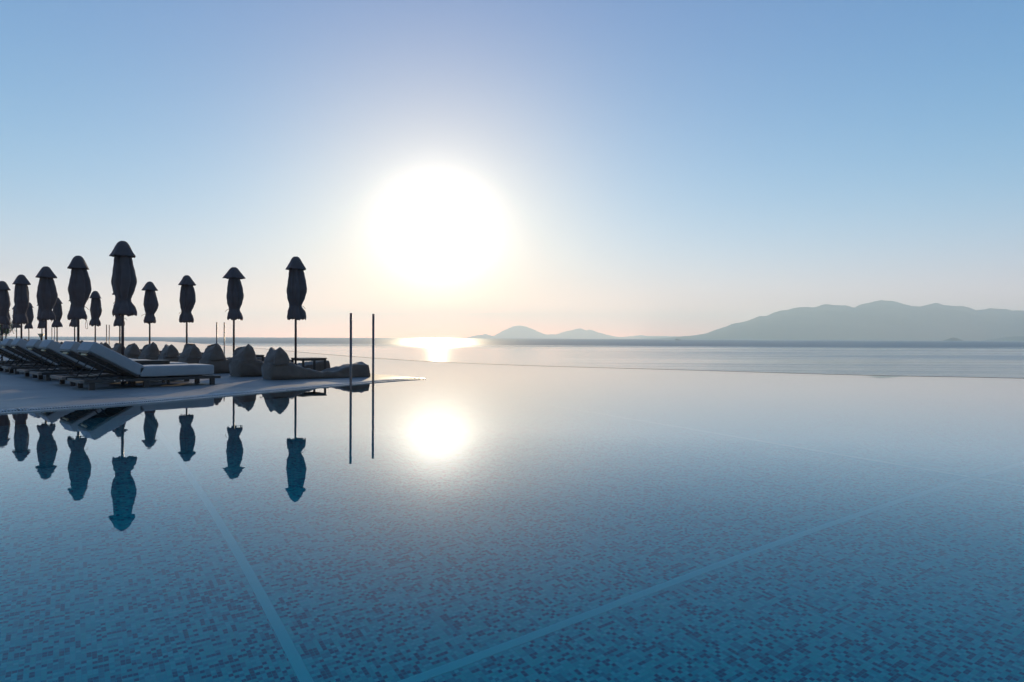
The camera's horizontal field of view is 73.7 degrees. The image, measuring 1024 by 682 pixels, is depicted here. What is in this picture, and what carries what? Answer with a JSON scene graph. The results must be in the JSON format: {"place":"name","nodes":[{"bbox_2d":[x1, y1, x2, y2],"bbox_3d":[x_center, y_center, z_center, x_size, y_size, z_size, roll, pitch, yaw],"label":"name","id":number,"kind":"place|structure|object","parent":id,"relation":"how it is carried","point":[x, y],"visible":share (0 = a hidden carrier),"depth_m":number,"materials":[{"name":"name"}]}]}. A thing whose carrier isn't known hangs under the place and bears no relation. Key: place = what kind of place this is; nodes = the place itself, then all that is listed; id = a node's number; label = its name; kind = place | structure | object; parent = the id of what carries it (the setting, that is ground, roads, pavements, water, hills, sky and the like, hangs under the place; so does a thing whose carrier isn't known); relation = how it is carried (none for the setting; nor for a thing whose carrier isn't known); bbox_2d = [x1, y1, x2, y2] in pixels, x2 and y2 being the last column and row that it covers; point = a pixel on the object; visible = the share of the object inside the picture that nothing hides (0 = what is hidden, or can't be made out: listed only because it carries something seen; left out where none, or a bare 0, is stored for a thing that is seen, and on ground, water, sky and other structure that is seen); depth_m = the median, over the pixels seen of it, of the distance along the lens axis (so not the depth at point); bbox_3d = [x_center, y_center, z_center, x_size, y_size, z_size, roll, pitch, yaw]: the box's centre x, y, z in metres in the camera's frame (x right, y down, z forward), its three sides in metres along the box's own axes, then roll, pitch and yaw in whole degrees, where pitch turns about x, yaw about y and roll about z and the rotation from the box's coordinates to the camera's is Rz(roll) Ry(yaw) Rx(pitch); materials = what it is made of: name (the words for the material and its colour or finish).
{"place":"outdoors","nodes":[
{"label":"outdoors","id":0,"kind":"place"},
{"bbox_2d":[3,319,15,338],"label":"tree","id":1,"kind":"object","parent":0,"point":[11,324],"visible":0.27,"depth_m":48.88,"materials":[{"name":"green plant"}]},
{"bbox_2d":[0,355,424,413],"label":"deck","id":2,"kind":"structure","parent":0,"point":[20,392],"depth_m":12.38,"materials":[{"name":"stone"}]},
{"bbox_2d":[0,281,10,360],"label":"closed umbrella","id":3,"kind":"object","parent":2,"relation":"on","point":[5,303],"visible":0.98,"depth_m":23.47,"materials":[{"name":"fabric"}]},
{"bbox_2d":[0,324,13,340],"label":"tree","id":4,"kind":"object","parent":2,"relation":"on","point":[7,332],"visible":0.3,"depth_m":46.02,"materials":[{"name":"green plant"}]},
{"bbox_2d":[3,310,10,338],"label":"closed umbrella","id":5,"kind":"object","parent":2,"relation":"on","point":[5,326],"visible":0.27,"depth_m":43.99,"materials":[{"name":"fabric"}]},
{"bbox_2d":[0,352,18,361],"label":"sun lounger","id":6,"kind":"object","parent":2,"relation":"on","point":[7,356],"visible":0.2,"depth_m":21.16,"materials":[{"name":"fabric"}]},
{"bbox_2d":[12,305,19,337],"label":"closed umbrella","id":7,"kind":"object","parent":2,"relation":"on","point":[16,326],"visible":0.32,"depth_m":41.19,"materials":[{"name":"fabric"}]},
{"bbox_2d":[0,341,37,363],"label":"sun lounger","id":8,"kind":"object","parent":2,"relation":"on","point":[6,352],"visible":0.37,"depth_m":20.10,"materials":[{"name":"white fabric"}]},
{"bbox_2d":[12,274,30,361],"bbox_3d":[-15.122,-0.622,21.043,0.480,2.855,0.480,0,0,-36],"label":"closed umbrella","id":9,"kind":"object","parent":2,"relation":"on","point":[21,282],"visible":0.99,"depth_m":20.91,"materials":[{"name":"fabric"}]},
{"bbox_2d":[0,339,44,371],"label":"sun lounger","id":10,"kind":"object","parent":2,"relation":"on","point":[5,343],"visible":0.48,"depth_m":18.47,"materials":[{"name":"fabric"}]},
{"bbox_2d":[24,302,33,339],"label":"closed umbrella","id":11,"kind":"object","parent":2,"relation":"on","point":[29,314],"visible":0.66,"depth_m":38.53,"materials":[{"name":"fabric"}]},
{"bbox_2d":[2,338,66,373],"bbox_3d":[-12.005,0.382,18.208,2.477,0.903,0.926,0,0,-44],"label":"sun lounger","id":12,"kind":"object","parent":2,"relation":"on","point":[19,344],"visible":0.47,"depth_m":17.50,"materials":[{"name":"white fabric"}]},
{"bbox_2d":[37,304,44,340],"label":"closed umbrella","id":13,"kind":"object","parent":2,"relation":"on","point":[41,324],"visible":0.38,"depth_m":36.01,"materials":[{"name":"fabric"}]},
{"bbox_2d":[36,266,57,364],"bbox_3d":[-12.664,-0.599,18.539,0.517,2.855,0.480,0,0,32],"label":"closed umbrella","id":14,"kind":"object","parent":2,"relation":"on","point":[47,295],"visible":0.96,"depth_m":18.42,"materials":[{"name":"fabric"}]},
{"bbox_2d":[51,298,62,341],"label":"closed umbrella","id":15,"kind":"object","parent":2,"relation":"on","point":[57,312],"visible":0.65,"depth_m":33.49,"materials":[{"name":"fabric"}]},
{"bbox_2d":[69,299,76,340],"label":"closed umbrella","id":16,"kind":"object","parent":2,"relation":"on","point":[73,323],"visible":0.22,"depth_m":30.95,"materials":[{"name":"fabric"}]},
{"bbox_2d":[17,339,132,377],"bbox_3d":[-10.528,0.402,16.716,0.926,0.892,2.477,1,0,44],"label":"sun lounger","id":17,"kind":"object","parent":2,"relation":"on","point":[32,345],"visible":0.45,"depth_m":16.05,"materials":[{"name":"white fabric"}]},
{"bbox_2d":[67,256,91,369],"bbox_3d":[-10.168,-0.575,16.017,0.489,2.855,0.478,0,0,-44],"label":"closed umbrella","id":18,"kind":"object","parent":2,"relation":"on","point":[79,288],"visible":0.96,"depth_m":15.88,"materials":[{"name":"fabric"}]},
{"bbox_2d":[29,340,145,380],"bbox_3d":[-9.538,0.414,15.738,2.477,0.886,0.926,0,0,-45],"label":"sun lounger","id":19,"kind":"object","parent":2,"relation":"on","point":[51,347],"visible":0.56,"depth_m":15.04,"materials":[{"name":"white fabric"}]},
{"bbox_2d":[89,291,101,341],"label":"closed umbrella","id":20,"kind":"object","parent":2,"relation":"on","point":[95,308],"visible":0.98,"depth_m":28.45,"materials":[{"name":"fabric"}]},
{"bbox_2d":[50,341,188,385],"bbox_3d":[-8.084,0.436,14.271,0.926,0.868,2.477,1,0,44],"label":"sun lounger","id":21,"kind":"object","parent":2,"relation":"on","point":[69,348],"visible":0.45,"depth_m":13.61,"materials":[{"name":"fabric"}]},
{"bbox_2d":[112,293,126,342],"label":"closed umbrella","id":22,"kind":"object","parent":2,"relation":"on","point":[117,321],"visible":0.21,"depth_m":25.93,"materials":[{"name":"fabric"}]},
{"bbox_2d":[109,241,136,385],"bbox_3d":[-7.684,-0.551,13.484,0.477,2.855,0.516,0,0,-45],"label":"closed umbrella","id":23,"kind":"object","parent":2,"relation":"on","point":[123,281],"visible":0.99,"depth_m":13.36,"materials":[{"name":"fabric"}]},
{"bbox_2d":[120,343,140,358],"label":"bean bag lounger","id":24,"kind":"object","parent":2,"relation":"on","point":[132,350],"visible":0.38,"depth_m":22.88,"materials":[{"name":"fabric"}]},
{"bbox_2d":[100,342,160,353],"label":"bean bag lounger","id":25,"kind":"object","parent":2,"relation":"on","point":[105,344],"visible":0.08,"depth_m":25.45,"materials":[{"name":"fabric"}]},
{"bbox_2d":[67,342,220,389],"bbox_3d":[-7.108,0.446,13.303,2.477,0.868,0.926,0,0,-45],"label":"sun lounger","id":26,"kind":"object","parent":2,"relation":"on","point":[132,371],"visible":1,"depth_m":12.88,"materials":[{"name":"white fabric"}]},
{"bbox_2d":[112,343,180,354],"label":"bean bag lounger","id":27,"kind":"object","parent":2,"relation":"on","point":[117,347],"visible":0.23,"depth_m":24.11,"materials":[{"name":"fabric"}]},
{"bbox_2d":[137,342,159,359],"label":"bean bag lounger","id":28,"kind":"object","parent":2,"relation":"on","point":[150,351],"visible":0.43,"depth_m":21.54,"materials":[{"name":"fabric"}]},
{"bbox_2d":[128,360,170,383],"bbox_3d":[-7.422,0.635,13.956,0.720,0.480,0.360,0,0,-45],"label":"side table","id":29,"kind":"object","parent":2,"relation":"on","point":[146,362],"visible":0.46,"depth_m":13.87,"materials":[{"name":"brown wood"}]},
{"bbox_2d":[142,282,158,343],"bbox_3d":[-12.488,-0.623,23.540,0.489,2.855,0.480,0,0,26],"label":"closed umbrella","id":30,"kind":"object","parent":2,"relation":"on","point":[150,304],"visible":0.98,"depth_m":23.41,"materials":[{"name":"fabric"}]},
{"bbox_2d":[178,275,195,342],"bbox_3d":[-10.018,-0.600,21.027,0.490,2.855,0.479,0,0,-34],"label":"closed umbrella","id":31,"kind":"object","parent":2,"relation":"on","point":[187,299],"visible":1,"depth_m":20.89,"materials":[{"name":"fabric"}]},
{"bbox_2d":[157,344,231,361],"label":"bean bag lounger","id":32,"kind":"object","parent":2,"relation":"on","point":[170,352],"visible":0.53,"depth_m":20.38,"materials":[{"name":"fabric"}]},
{"bbox_2d":[178,343,264,363],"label":"bean bag lounger","id":33,"kind":"object","parent":2,"relation":"on","point":[190,353],"visible":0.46,"depth_m":19.05,"materials":[{"name":"fabric"}]},
{"bbox_2d":[223,267,245,352],"bbox_3d":[-7.540,-0.576,18.511,0.483,2.855,0.477,0,0,32],"label":"closed umbrella","id":34,"kind":"object","parent":2,"relation":"on","point":[235,293],"visible":0.98,"depth_m":18.38,"materials":[{"name":"fabric"}]},
{"bbox_2d":[197,343,290,372],"bbox_3d":[-7.268,0.452,18.802,0.878,0.802,2.451,1,0,43],"label":"bean bag lounger","id":35,"kind":"object","parent":2,"relation":"on","point":[213,354],"visible":0.48,"depth_m":17.88,"materials":[{"name":"fabric"}]},
{"bbox_2d":[227,344,329,376],"bbox_3d":[-5.915,0.467,17.453,0.868,0.799,2.451,1,0,45],"label":"bean bag lounger","id":36,"kind":"object","parent":2,"relation":"on","point":[244,363],"visible":0.59,"depth_m":16.56,"materials":[{"name":"fabric"}]},
{"bbox_2d":[286,256,306,364],"bbox_3d":[-5.067,-0.552,15.997,0.478,2.855,0.480,0,0,-44],"label":"closed umbrella","id":37,"kind":"object","parent":2,"relation":"on","point":[296,290],"visible":0.98,"depth_m":15.86,"materials":[{"name":"fabric"}]},
{"bbox_2d":[291,357,326,369],"bbox_3d":[-5.074,0.644,17.053,0.660,0.451,0.620,0,0,-44],"label":"side table","id":38,"kind":"object","parent":2,"relation":"on","point":[313,359],"visible":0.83,"depth_m":16.97,"materials":[{"name":"brown wood"}]},
{"bbox_2d":[260,347,369,379],"bbox_3d":[-4.634,0.505,16.206,2.451,0.746,0.859,0,0,-38],"label":"bean bag lounger","id":39,"kind":"object","parent":2,"relation":"on","point":[277,365],"visible":0.98,"depth_m":15.59,"materials":[{"name":"fabric"}]},
{"bbox_2d":[0,340,1023,681],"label":"pool water","id":40,"kind":"structure","parent":0,"point":[466,522],"depth_m":3.53,"materials":[{"name":"blue liquid"}]},
{"bbox_2d":[0,0,1023,337],"label":"sky","id":41,"kind":"structure","parent":0,"point":[431,168],"materials":[{"name":"blue"}]},
{"bbox_2d":[3,336,1023,377],"bbox_3d":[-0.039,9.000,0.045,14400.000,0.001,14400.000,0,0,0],"label":"sea","id":42,"kind":"structure","parent":0,"point":[1000,359],"depth_m":424.31,"materials":[{"name":"blue liquid"}]},
{"bbox_2d":[467,326,678,338],"bbox_3d":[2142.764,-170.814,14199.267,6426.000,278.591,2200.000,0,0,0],"label":"coastal hills","id":43,"kind":"structure","parent":0,"point":[524,332],"depth_m":13540.35,"materials":[{"name":"grey stone"}]},
{"bbox_2d":[655,300,1023,340],"bbox_3d":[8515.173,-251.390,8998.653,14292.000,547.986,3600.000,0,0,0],"label":"mountain range","id":44,"kind":"structure","parent":0,"point":[883,320],"depth_m":7846.35,"materials":[{"name":"grey stone"}]},
{"bbox_2d":[943,338,962,340],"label":"islet","id":45,"kind":"object","parent":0,"point":[953,339],"visible":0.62,"depth_m":4755.75,"materials":[{"name":"grey stone"}]},
{"bbox_2d":[983,336,1023,340],"bbox_3d":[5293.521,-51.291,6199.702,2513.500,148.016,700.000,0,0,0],"label":"headland","id":46,"kind":"structure","parent":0,"point":[1016,338],"depth_m":6049.94,"materials":[{"name":"grey stone"}]},
{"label":"pool floor","id":47,"kind":"structure","parent":0,"visible":0},
{"bbox_2d":[224,322,224,353],"bbox_3d":[-11.341,0.690,26.904,0.049,2.848,0.049,0,0,0],"label":"pool post","id":48,"kind":"object","parent":47,"relation":"on","point":[224,337],"visible":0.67,"depth_m":26.88,"materials":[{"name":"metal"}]},
{"bbox_2d":[350,313,351,387],"bbox_3d":[-3.143,0.838,13.305,0.049,2.763,0.049,0,0,0],"label":"pool post","id":49,"kind":"object","parent":47,"relation":"on","point":[350,350],"visible":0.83,"depth_m":13.28,"materials":[{"name":"metal"}]},
{"bbox_2d":[372,314,374,385],"bbox_3d":[-2.833,0.833,13.925,0.049,2.768,0.049,0,0,0],"label":"pool post","id":50,"kind":"object","parent":47,"relation":"on","point":[373,315],"visible":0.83,"depth_m":13.90,"materials":[{"name":"metal"}]},
{"bbox_2d":[165,341,995,377],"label":"pool edge wall","id":51,"kind":"structure","parent":47,"relation":"on","point":[637,368],"depth_m":21.79,"materials":[{"name":"stone"}]}
]}

